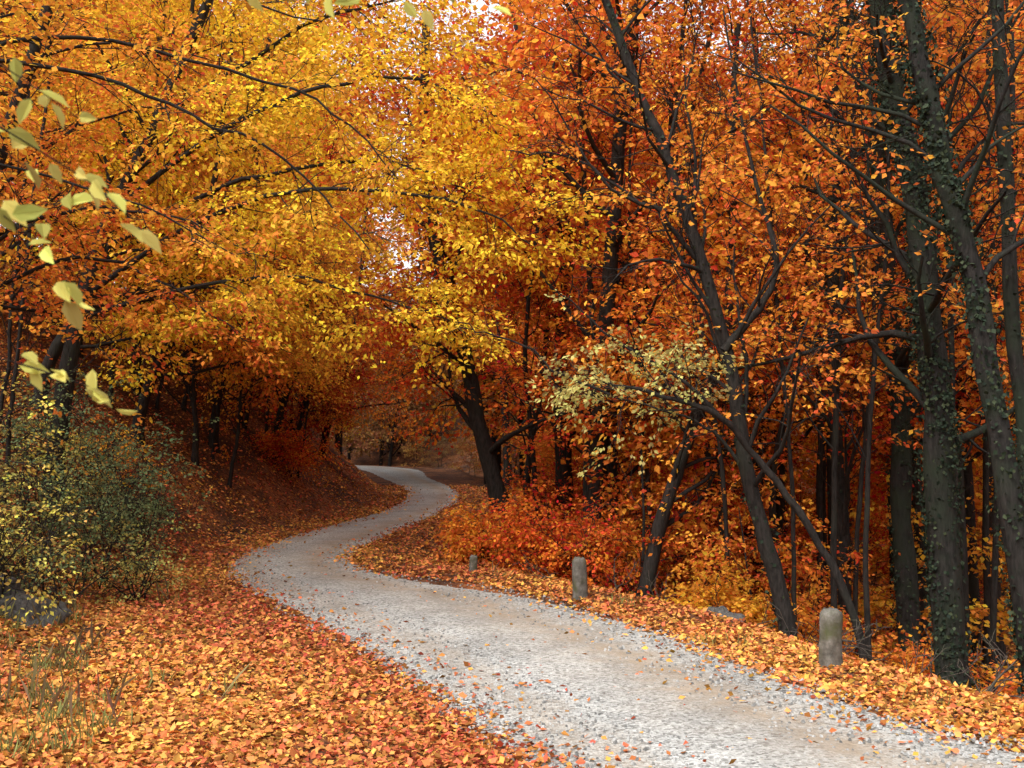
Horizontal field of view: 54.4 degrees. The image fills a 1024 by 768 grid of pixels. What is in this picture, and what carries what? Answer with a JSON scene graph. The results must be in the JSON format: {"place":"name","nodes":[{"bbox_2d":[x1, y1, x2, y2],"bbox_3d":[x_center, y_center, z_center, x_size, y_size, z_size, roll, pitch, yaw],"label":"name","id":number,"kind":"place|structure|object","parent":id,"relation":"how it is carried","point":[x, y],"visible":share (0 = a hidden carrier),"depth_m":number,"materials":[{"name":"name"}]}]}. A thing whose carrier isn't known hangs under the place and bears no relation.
{"place":"outdoors","nodes":[
{"label":"outdoors","id":0,"kind":"place"},
{"bbox_2d":[0,0,862,308],"label":"sky","id":1,"kind":"structure","parent":0,"point":[480,3],"materials":[{"name":"white"}]},
{"bbox_2d":[0,240,1023,767],"bbox_3d":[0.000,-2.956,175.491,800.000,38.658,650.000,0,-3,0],"label":"ground","id":2,"kind":"structure","parent":0,"point":[452,476],"depth_m":27.21,"materials":[{"name":"orange plant"}]},
{"bbox_2d":[0,574,25,596],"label":"boulder","id":3,"kind":"object","parent":2,"relation":"on","point":[10,592],"visible":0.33,"depth_m":13.01,"materials":[{"name":"grey stone"}]},
{"bbox_2d":[0,592,71,627],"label":"boulder","id":4,"kind":"object","parent":2,"relation":"on","point":[21,600],"visible":0.4,"depth_m":12.41,"materials":[{"name":"grey stone"}]},
{"bbox_2d":[0,65,85,323],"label":"hornbeam tree","id":5,"kind":"object","parent":2,"relation":"on","point":[11,267],"visible":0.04,"depth_m":27.43,"materials":[{"name":"brown plant"}]},
{"bbox_2d":[0,495,89,609],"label":"yellow shrub","id":6,"kind":"object","parent":2,"relation":"on","point":[2,549],"visible":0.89,"depth_m":12.18,"materials":[{"name":"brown plant"}]},
{"bbox_2d":[0,409,101,596],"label":"green shrub","id":7,"kind":"object","parent":2,"relation":"on","point":[40,531],"visible":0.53,"depth_m":14.54,"materials":[{"name":"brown plant"}]},
{"bbox_2d":[0,351,104,626],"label":"yellow shrub","id":8,"kind":"object","parent":2,"relation":"on","point":[34,588],"visible":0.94,"depth_m":12.47,"materials":[{"name":"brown plant"}]},
{"bbox_2d":[15,413,126,503],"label":"yellow shrub","id":9,"kind":"object","parent":2,"relation":"on","point":[89,459],"visible":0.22,"depth_m":19.83,"materials":[{"name":"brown plant"}]},
{"bbox_2d":[0,8,159,502],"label":"hornbeam tree","id":10,"kind":"object","parent":2,"relation":"on","point":[17,357],"visible":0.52,"depth_m":18.12,"materials":[{"name":"brown plant"}]},
{"bbox_2d":[0,0,164,254],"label":"beech tree","id":11,"kind":"object","parent":2,"relation":"on","point":[40,166],"visible":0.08,"depth_m":25.37,"materials":[{"name":"brown plant"}]},
{"bbox_2d":[0,381,174,592],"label":"green shrub","id":12,"kind":"object","parent":2,"relation":"on","point":[20,475],"visible":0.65,"depth_m":15.23,"materials":[{"name":"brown plant"}]},
{"bbox_2d":[0,0,183,244],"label":"beech tree","id":13,"kind":"object","parent":2,"relation":"on","point":[120,56],"visible":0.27,"depth_m":20.09,"materials":[{"name":"brown plant"}]},
{"bbox_2d":[0,447,185,607],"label":"green shrub","id":14,"kind":"object","parent":2,"relation":"on","point":[53,518],"visible":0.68,"depth_m":14.65,"materials":[{"name":"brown plant"}]},
{"bbox_2d":[0,18,197,474],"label":"hornbeam tree","id":15,"kind":"object","parent":2,"relation":"on","point":[9,347],"visible":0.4,"depth_m":17.73,"materials":[{"name":"brown plant"}]},
{"bbox_2d":[24,438,186,560],"bbox_3d":[-8.210,2.403,20.054,3.192,2.674,4.172,0,-3,0],"label":"green shrub","id":16,"kind":"object","parent":2,"relation":"on","point":[136,484],"visible":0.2,"depth_m":19.91,"materials":[{"name":"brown plant"}]},
{"bbox_2d":[0,357,218,548],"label":"green shrub","id":17,"kind":"object","parent":2,"relation":"on","point":[95,453],"visible":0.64,"depth_m":18.37,"materials":[{"name":"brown plant"}]},
{"bbox_2d":[26,426,215,594],"bbox_3d":[-6.534,2.111,16.786,2.951,2.820,3.801,2,-4,-28],"label":"green shrub","id":18,"kind":"object","parent":2,"relation":"on","point":[131,505],"visible":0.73,"depth_m":16.91,"materials":[{"name":"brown plant"}]},
{"bbox_2d":[81,420,169,510],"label":"beech shrub","id":19,"kind":"object","parent":2,"relation":"on","point":[125,445],"visible":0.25,"depth_m":22.85,"materials":[{"name":"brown plant"}]},
{"bbox_2d":[53,101,204,408],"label":"hornbeam tree","id":20,"kind":"object","parent":2,"relation":"on","point":[112,373],"visible":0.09,"depth_m":27.64,"materials":[{"name":"brown plant"}]},
{"bbox_2d":[58,514,200,608],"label":"green shrub","id":21,"kind":"object","parent":2,"relation":"on","point":[144,583],"visible":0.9,"depth_m":15.32,"materials":[{"name":"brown plant"}]},
{"bbox_2d":[0,0,269,358],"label":"beech tree","id":22,"kind":"object","parent":2,"relation":"on","point":[81,356],"visible":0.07,"depth_m":29.37,"materials":[{"name":"brown plant"}]},
{"bbox_2d":[0,0,306,395],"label":"beech tree","id":23,"kind":"object","parent":2,"relation":"on","point":[49,213],"visible":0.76,"depth_m":14.78,"materials":[{"name":"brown plant"}]},
{"bbox_2d":[0,0,329,423],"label":"beech tree","id":24,"kind":"object","parent":2,"relation":"on","point":[55,350],"visible":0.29,"depth_m":23.29,"materials":[{"name":"brown plant"}]},
{"bbox_2d":[93,156,271,409],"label":"hornbeam tree","id":25,"kind":"object","parent":2,"relation":"on","point":[158,397],"visible":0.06,"depth_m":30.85,"materials":[{"name":"brown plant"}]},
{"bbox_2d":[0,0,367,448],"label":"beech tree","id":26,"kind":"object","parent":2,"relation":"on","point":[143,401],"visible":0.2,"depth_m":27.33,"materials":[{"name":"brown plant"}]},
{"bbox_2d":[123,253,284,465],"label":"hornbeam tree","id":27,"kind":"object","parent":2,"relation":"on","point":[195,449],"visible":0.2,"depth_m":29.39,"materials":[{"name":"brown plant"}]},
{"bbox_2d":[120,146,295,411],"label":"hornbeam tree","id":28,"kind":"object","parent":2,"relation":"on","point":[184,400],"visible":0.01,"depth_m":32.55,"materials":[{"name":"brown plant"}]},
{"bbox_2d":[94,0,344,391],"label":"beech tree","id":29,"kind":"object","parent":2,"relation":"on","point":[298,140],"visible":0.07,"depth_m":35.36,"materials":[{"name":"brown plant"}]},
{"bbox_2d":[0,0,456,309],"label":"beech tree","id":30,"kind":"object","parent":2,"relation":"on","point":[26,63],"visible":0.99,"depth_m":11.53,"materials":[{"name":"yellow plant"}]},
{"bbox_2d":[174,275,289,487],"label":"hornbeam tree","id":31,"kind":"object","parent":2,"relation":"on","point":[231,470],"visible":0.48,"depth_m":30.26,"materials":[{"name":"brown plant"}]},
{"bbox_2d":[178,255,302,460],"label":"hornbeam tree","id":32,"kind":"object","parent":2,"relation":"on","point":[215,428],"visible":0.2,"depth_m":31.05,"materials":[{"name":"brown plant"}]},
{"bbox_2d":[209,184,298,429],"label":"hornbeam tree","id":33,"kind":"object","parent":2,"relation":"on","point":[246,417],"visible":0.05,"depth_m":36.82,"materials":[{"name":"brown plant"}]},
{"bbox_2d":[0,0,511,414],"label":"branch","id":34,"kind":"object","parent":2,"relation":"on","point":[20,138],"visible":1,"depth_m":2.33,"materials":[{"name":"yellow plant"}]},
{"bbox_2d":[0,499,513,732],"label":"dry weeds","id":35,"kind":"object","parent":2,"relation":"on","point":[70,694],"visible":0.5,"depth_m":9.55,"materials":[{"name":"brown plant"}]},
{"bbox_2d":[138,0,399,453],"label":"beech tree","id":36,"kind":"object","parent":2,"relation":"on","point":[303,369],"visible":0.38,"depth_m":32.17,"materials":[{"name":"brown plant"}]},
{"bbox_2d":[244,416,341,482],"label":"beech shrub","id":37,"kind":"object","parent":2,"relation":"on","point":[278,448],"visible":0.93,"depth_m":35.42,"materials":[{"name":"brown plant"}]},
{"bbox_2d":[200,78,416,444],"bbox_3d":[-8.130,-4.318,37.789,8.359,14.026,7.979,-2,-4,33],"label":"beech tree","id":38,"kind":"object","parent":2,"relation":"on","point":[279,416],"visible":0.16,"depth_m":37.69,"materials":[{"name":"brown plant"}]},
{"bbox_2d":[0,0,627,507],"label":"maple tree","id":39,"kind":"object","parent":2,"relation":"on","point":[330,164],"visible":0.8,"depth_m":19.20,"materials":[{"name":"yellow plant"}]},
{"bbox_2d":[267,251,369,477],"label":"hornbeam tree","id":40,"kind":"object","parent":2,"relation":"on","point":[305,437],"visible":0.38,"depth_m":36.45,"materials":[{"name":"brown plant"}]},
{"bbox_2d":[245,267,402,443],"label":"beech tree","id":41,"kind":"object","parent":2,"relation":"on","point":[303,406],"visible":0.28,"depth_m":42.13,"materials":[{"name":"brown plant"}]},
{"bbox_2d":[278,174,436,459],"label":"beech tree","id":42,"kind":"object","parent":2,"relation":"on","point":[329,424],"visible":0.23,"depth_m":44.26,"materials":[{"name":"brown plant"}]},
{"bbox_2d":[290,0,629,570],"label":"beech tree","id":43,"kind":"object","parent":2,"relation":"on","point":[474,419],"visible":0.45,"depth_m":23.86,"materials":[{"name":"yellow plant"}]},
{"bbox_2d":[420,495,522,567],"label":"beech shrub","id":44,"kind":"object","parent":2,"relation":"on","point":[455,534],"visible":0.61,"depth_m":21.38,"materials":[{"name":"brown plant"}]},
{"bbox_2d":[0,495,958,767],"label":"grass","id":45,"kind":"structure","parent":2,"relation":"on","point":[58,711],"depth_m":9.18,"materials":[{"name":"green plant"}]},
{"bbox_2d":[434,177,582,497],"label":"hornbeam tree","id":46,"kind":"object","parent":2,"relation":"on","point":[506,461],"visible":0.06,"depth_m":38.00,"materials":[{"name":"brown plant"}]},
{"bbox_2d":[0,236,1023,767],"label":"fallen leaves","id":47,"kind":"object","parent":2,"relation":"on","point":[240,708],"depth_m":10.62,"materials":[{"name":"orange plant"}]},
{"bbox_2d":[0,0,1023,667],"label":"distant autumn forest","id":48,"kind":"object","parent":2,"relation":"on","point":[694,528],"visible":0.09,"depth_m":22.73,"materials":[{"name":"brown plant"}]},
{"bbox_2d":[455,13,604,517],"bbox_3d":[0.706,-3.702,31.415,5.158,17.144,6.138,1,-4,-20],"label":"hornbeam tree","id":49,"kind":"object","parent":2,"relation":"on","point":[526,471],"visible":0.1,"depth_m":30.78,"materials":[{"name":"brown plant"}]},
{"bbox_2d":[435,0,645,555],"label":"hornbeam tree","id":50,"kind":"object","parent":2,"relation":"on","point":[526,326],"visible":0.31,"depth_m":25.53,"materials":[{"name":"brown plant"}]},
{"bbox_2d":[484,461,608,529],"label":"beech shrub","id":51,"kind":"object","parent":2,"relation":"on","point":[518,490],"visible":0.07,"depth_m":31.36,"materials":[{"name":"brown plant"}]},
{"bbox_2d":[457,486,647,586],"bbox_3d":[0.753,3.353,20.701,3.256,2.469,3.656,-3,-4,40],"label":"beech shrub","id":52,"kind":"object","parent":2,"relation":"on","point":[520,554],"visible":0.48,"depth_m":20.18,"materials":[{"name":"brown plant"}]},
{"bbox_2d":[488,468,640,578],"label":"beech shrub","id":53,"kind":"object","parent":2,"relation":"on","point":[556,504],"visible":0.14,"depth_m":26.86,"materials":[{"name":"brown plant"}]},
{"bbox_2d":[512,133,644,447],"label":"hornbeam tree","id":54,"kind":"object","parent":2,"relation":"on","point":[580,241],"visible":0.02,"depth_m":33.11,"materials":[{"name":"brown plant"}]},
{"bbox_2d":[572,556,587,599],"bbox_3d":[1.096,3.218,16.036,0.242,0.882,0.210,1,-5,-29],"label":"stone bollard","id":55,"kind":"object","parent":2,"relation":"on","point":[579,579],"visible":0.86,"depth_m":15.97,"materials":[{"name":"stone"}]},
{"bbox_2d":[459,0,702,567],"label":"beech tree","id":56,"kind":"object","parent":2,"relation":"on","point":[560,468],"visible":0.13,"depth_m":27.80,"materials":[{"name":"brown plant"}]},
{"bbox_2d":[478,475,689,595],"bbox_3d":[1.439,3.259,20.117,4.234,2.871,4.567,0,-3,0],"label":"beech shrub","id":57,"kind":"object","parent":2,"relation":"on","point":[600,561],"visible":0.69,"depth_m":19.09,"materials":[{"name":"brown plant"}]},
{"bbox_2d":[471,0,744,519],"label":"hornbeam tree","id":58,"kind":"object","parent":2,"relation":"on","point":[590,283],"visible":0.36,"depth_m":22.29,"materials":[{"name":"brown plant"}]},
{"bbox_2d":[536,458,703,601],"bbox_3d":[2.398,3.507,21.420,3.896,3.867,4.057,0,-3,0],"label":"beech shrub","id":59,"kind":"object","parent":2,"relation":"on","point":[670,581],"visible":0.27,"depth_m":21.08,"materials":[{"name":"brown plant"}]},
{"bbox_2d":[523,0,735,545],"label":"hornbeam tree","id":60,"kind":"object","parent":2,"relation":"on","point":[579,170],"visible":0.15,"depth_m":24.43,"materials":[{"name":"brown plant"}]},
{"bbox_2d":[547,5,717,597],"bbox_3d":[2.753,-2.026,20.930,3.631,15.256,3.197,2,-4,-35],"label":"hornbeam tree","id":61,"kind":"object","parent":2,"relation":"on","point":[550,323],"visible":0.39,"depth_m":21.21,"materials":[{"name":"brown plant"}]},
{"bbox_2d":[498,0,784,590],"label":"hornbeam tree","id":62,"kind":"object","parent":2,"relation":"on","point":[637,61],"visible":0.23,"depth_m":21.70,"materials":[{"name":"brown plant"}]},
{"bbox_2d":[511,0,799,593],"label":"hornbeam tree","id":63,"kind":"object","parent":2,"relation":"on","point":[611,468],"visible":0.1,"depth_m":25.93,"materials":[{"name":"brown plant"}]},
{"bbox_2d":[449,282,868,660],"bbox_3d":[2.113,1.634,14.275,5.561,6.316,2.890,2,-4,-28],"label":"field maple tree","id":64,"kind":"object","parent":2,"relation":"on","point":[710,409],"visible":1,"depth_m":14.27,"materials":[{"name":"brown plant"}]},
{"bbox_2d":[454,0,899,641],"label":"beech tree","id":65,"kind":"object","parent":2,"relation":"on","point":[722,338],"visible":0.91,"depth_m":15.06,"materials":[{"name":"brown plant"}]},
{"bbox_2d":[567,0,811,583],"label":"hornbeam tree","id":66,"kind":"object","parent":2,"relation":"on","point":[646,153],"visible":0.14,"depth_m":23.96,"materials":[{"name":"brown plant"}]},
{"bbox_2d":[563,0,823,599],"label":"hornbeam tree","id":67,"kind":"object","parent":2,"relation":"on","point":[661,524],"visible":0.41,"depth_m":18.93,"materials":[{"name":"brown plant"}]},
{"bbox_2d":[575,0,820,587],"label":"hornbeam tree","id":68,"kind":"object","parent":2,"relation":"on","point":[682,36],"visible":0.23,"depth_m":20.66,"materials":[{"name":"brown plant"}]},
{"bbox_2d":[591,30,809,587],"bbox_3d":[3.497,-0.750,18.432,3.988,12.236,3.239,-1,-4,23],"label":"hornbeam tree","id":69,"kind":"object","parent":2,"relation":"on","point":[724,496],"visible":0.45,"depth_m":18.30,"materials":[{"name":"brown plant"}]},
{"bbox_2d":[640,547,778,631],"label":"beech shrub","id":70,"kind":"object","parent":2,"relation":"on","point":[711,598],"visible":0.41,"depth_m":16.80,"materials":[{"name":"brown plant"}]},
{"bbox_2d":[704,606,745,621],"bbox_3d":[3.113,3.600,14.822,0.783,0.562,0.668,0,-3,-4],"label":"boulder","id":71,"kind":"object","parent":2,"relation":"on","point":[723,610],"visible":0.16,"depth_m":14.79,"materials":[{"name":"grey stone"}]},
{"bbox_2d":[646,56,806,612],"bbox_3d":[4.733,-0.437,22.994,3.067,13.824,4.163,-2,-4,36],"label":"hornbeam tree","id":72,"kind":"object","parent":2,"relation":"on","point":[753,460],"visible":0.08,"depth_m":22.52,"materials":[{"name":"brown plant"}]},
{"bbox_2d":[661,0,851,628],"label":"hornbeam tree","id":73,"kind":"object","parent":2,"relation":"on","point":[793,524],"visible":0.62,"depth_m":16.87,"materials":[{"name":"brown plant"}]},
{"bbox_2d":[673,0,865,593],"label":"hornbeam tree","id":74,"kind":"object","parent":2,"relation":"on","point":[770,407],"visible":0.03,"depth_m":24.85,"materials":[{"name":"brown plant"}]},
{"bbox_2d":[653,520,895,651],"bbox_3d":[4.915,4.501,20.594,4.875,3.327,5.532,0,-3,0],"label":"beech shrub","id":75,"kind":"object","parent":2,"relation":"on","point":[748,593],"visible":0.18,"depth_m":21.03,"materials":[{"name":"brown plant"}]},
{"bbox_2d":[663,0,952,631],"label":"hornbeam tree","id":76,"kind":"object","parent":2,"relation":"on","point":[772,509],"visible":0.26,"depth_m":20.00,"materials":[{"name":"brown plant"}]},
{"bbox_2d":[735,554,900,662],"bbox_3d":[5.055,4.544,17.290,3.307,3.358,3.717,3,-4,-36],"label":"beech shrub","id":77,"kind":"object","parent":2,"relation":"on","point":[811,630],"visible":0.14,"depth_m":17.22,"materials":[{"name":"brown plant"}]},
{"bbox_2d":[723,1,914,605],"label":"hornbeam tree","id":78,"kind":"object","parent":2,"relation":"on","point":[829,473],"visible":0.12,"depth_m":23.03,"materials":[{"name":"brown plant"}]},
{"bbox_2d":[755,4,897,623],"bbox_3d":[6.516,-1.742,21.512,3.837,16.435,2.992,-1,-4,22],"label":"hornbeam tree","id":79,"kind":"object","parent":2,"relation":"on","point":[819,497],"visible":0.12,"depth_m":21.37,"materials":[{"name":"brown plant"}]},
{"bbox_2d":[730,544,925,665],"bbox_3d":[6.782,5.167,21.747,6.063,3.360,4.203,1,-4,-21],"label":"beech shrub","id":80,"kind":"object","parent":2,"relation":"on","point":[886,615],"visible":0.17,"depth_m":21.34,"materials":[{"name":"brown plant"}]},
{"bbox_2d":[818,607,842,668],"bbox_3d":[3.542,2.904,11.039,0.263,0.843,0.216,3,-2,-23],"label":"stone bollard","id":81,"kind":"object","parent":2,"relation":"on","point":[830,634],"visible":0.84,"depth_m":10.96,"materials":[{"name":"stone"}]},
{"bbox_2d":[784,26,885,603],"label":"hornbeam tree","id":82,"kind":"object","parent":2,"relation":"on","point":[824,508],"visible":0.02,"depth_m":24.78,"materials":[{"name":"brown plant"}]},
{"bbox_2d":[651,0,1023,691],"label":"ivy covered tree","id":83,"kind":"object","parent":2,"relation":"on","point":[921,262],"visible":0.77,"depth_m":13.89,"materials":[{"name":"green plant"}]},
{"bbox_2d":[652,0,1023,700],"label":"ivy covered tree","id":84,"kind":"object","parent":2,"relation":"on","point":[954,204],"visible":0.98,"depth_m":11.56,"materials":[{"name":"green plant"}]},
{"bbox_2d":[709,0,975,656],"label":"hornbeam tree","id":85,"kind":"object","parent":2,"relation":"on","point":[843,501],"visible":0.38,"depth_m":18.66,"materials":[{"name":"brown plant"}]},
{"bbox_2d":[747,3,968,657],"bbox_3d":[6.335,-0.789,17.783,4.105,13.614,3.073,-3,-5,43],"label":"hornbeam tree","id":86,"kind":"object","parent":2,"relation":"on","point":[857,524],"visible":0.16,"depth_m":17.59,"materials":[{"name":"brown plant"}]},
{"bbox_2d":[705,0,1017,608],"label":"hornbeam tree","id":87,"kind":"object","parent":2,"relation":"on","point":[834,448],"visible":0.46,"depth_m":16.77,"materials":[{"name":"brown plant"}]},
{"bbox_2d":[702,0,1023,668],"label":"ivy covered tree","id":88,"kind":"object","parent":2,"relation":"on","point":[907,594],"visible":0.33,"depth_m":17.89,"materials":[{"name":"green plant"}]},
{"bbox_2d":[736,0,1004,660],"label":"hornbeam tree","id":89,"kind":"object","parent":2,"relation":"on","point":[866,596],"visible":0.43,"depth_m":15.91,"materials":[{"name":"brown plant"}]},
{"bbox_2d":[763,0,1000,650],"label":"hornbeam tree","id":90,"kind":"object","parent":2,"relation":"on","point":[920,575],"visible":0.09,"depth_m":20.75,"materials":[{"name":"brown plant"}]},
{"bbox_2d":[760,0,1023,672],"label":"hornbeam tree","id":91,"kind":"object","parent":2,"relation":"on","point":[963,545],"visible":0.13,"depth_m":18.37,"materials":[{"name":"brown plant"}]},
{"bbox_2d":[793,0,1023,539],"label":"hornbeam tree","id":92,"kind":"object","parent":2,"relation":"on","point":[950,340],"visible":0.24,"depth_m":16.31,"materials":[{"name":"brown plant"}]},
{"bbox_2d":[798,0,1023,686],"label":"hornbeam tree","id":93,"kind":"object","parent":2,"relation":"on","point":[987,571],"visible":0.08,"depth_m":19.29,"materials":[{"name":"brown plant"}]},
{"bbox_2d":[842,617,1010,690],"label":"beech shrub","id":94,"kind":"object","parent":2,"relation":"on","point":[905,656],"visible":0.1,"depth_m":16.18,"materials":[{"name":"brown plant"}]},
{"bbox_2d":[830,0,1023,688],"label":"hornbeam tree","id":95,"kind":"object","parent":2,"relation":"on","point":[999,302],"visible":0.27,"depth_m":15.72,"materials":[{"name":"brown plant"}]},
{"bbox_2d":[843,0,1023,498],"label":"hornbeam tree","id":96,"kind":"object","parent":2,"relation":"on","point":[1011,312],"visible":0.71,"depth_m":12.78,"materials":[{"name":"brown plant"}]},
{"bbox_2d":[845,0,1023,667],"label":"hornbeam tree","id":97,"kind":"object","parent":2,"relation":"on","point":[1001,645],"visible":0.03,"depth_m":21.77,"materials":[{"name":"brown plant"}]},
{"bbox_2d":[871,0,1023,366],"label":"hornbeam tree","id":98,"kind":"object","parent":2,"relation":"on","point":[982,230],"visible":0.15,"depth_m":17.79,"materials":[{"name":"brown plant"}]},
{"bbox_2d":[881,1,1023,692],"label":"hornbeam tree","id":99,"kind":"object","parent":2,"relation":"on","point":[994,591],"visible":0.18,"depth_m":16.91,"materials":[{"name":"brown plant"}]},
{"bbox_2d":[948,51,1023,388],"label":"hornbeam tree","id":100,"kind":"object","parent":2,"relation":"on","point":[1004,352],"visible":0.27,"depth_m":16.17,"materials":[{"name":"brown plant"}]},
{"bbox_2d":[979,659,1023,701],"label":"beech shrub","id":101,"kind":"object","parent":2,"relation":"on","point":[1014,687],"visible":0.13,"depth_m":13.87,"materials":[{"name":"brown plant"}]},
{"bbox_2d":[226,465,1023,767],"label":"gravel road","id":102,"kind":"structure","parent":0,"point":[568,662],"depth_m":10.68,"materials":[{"name":"grey gravel"}]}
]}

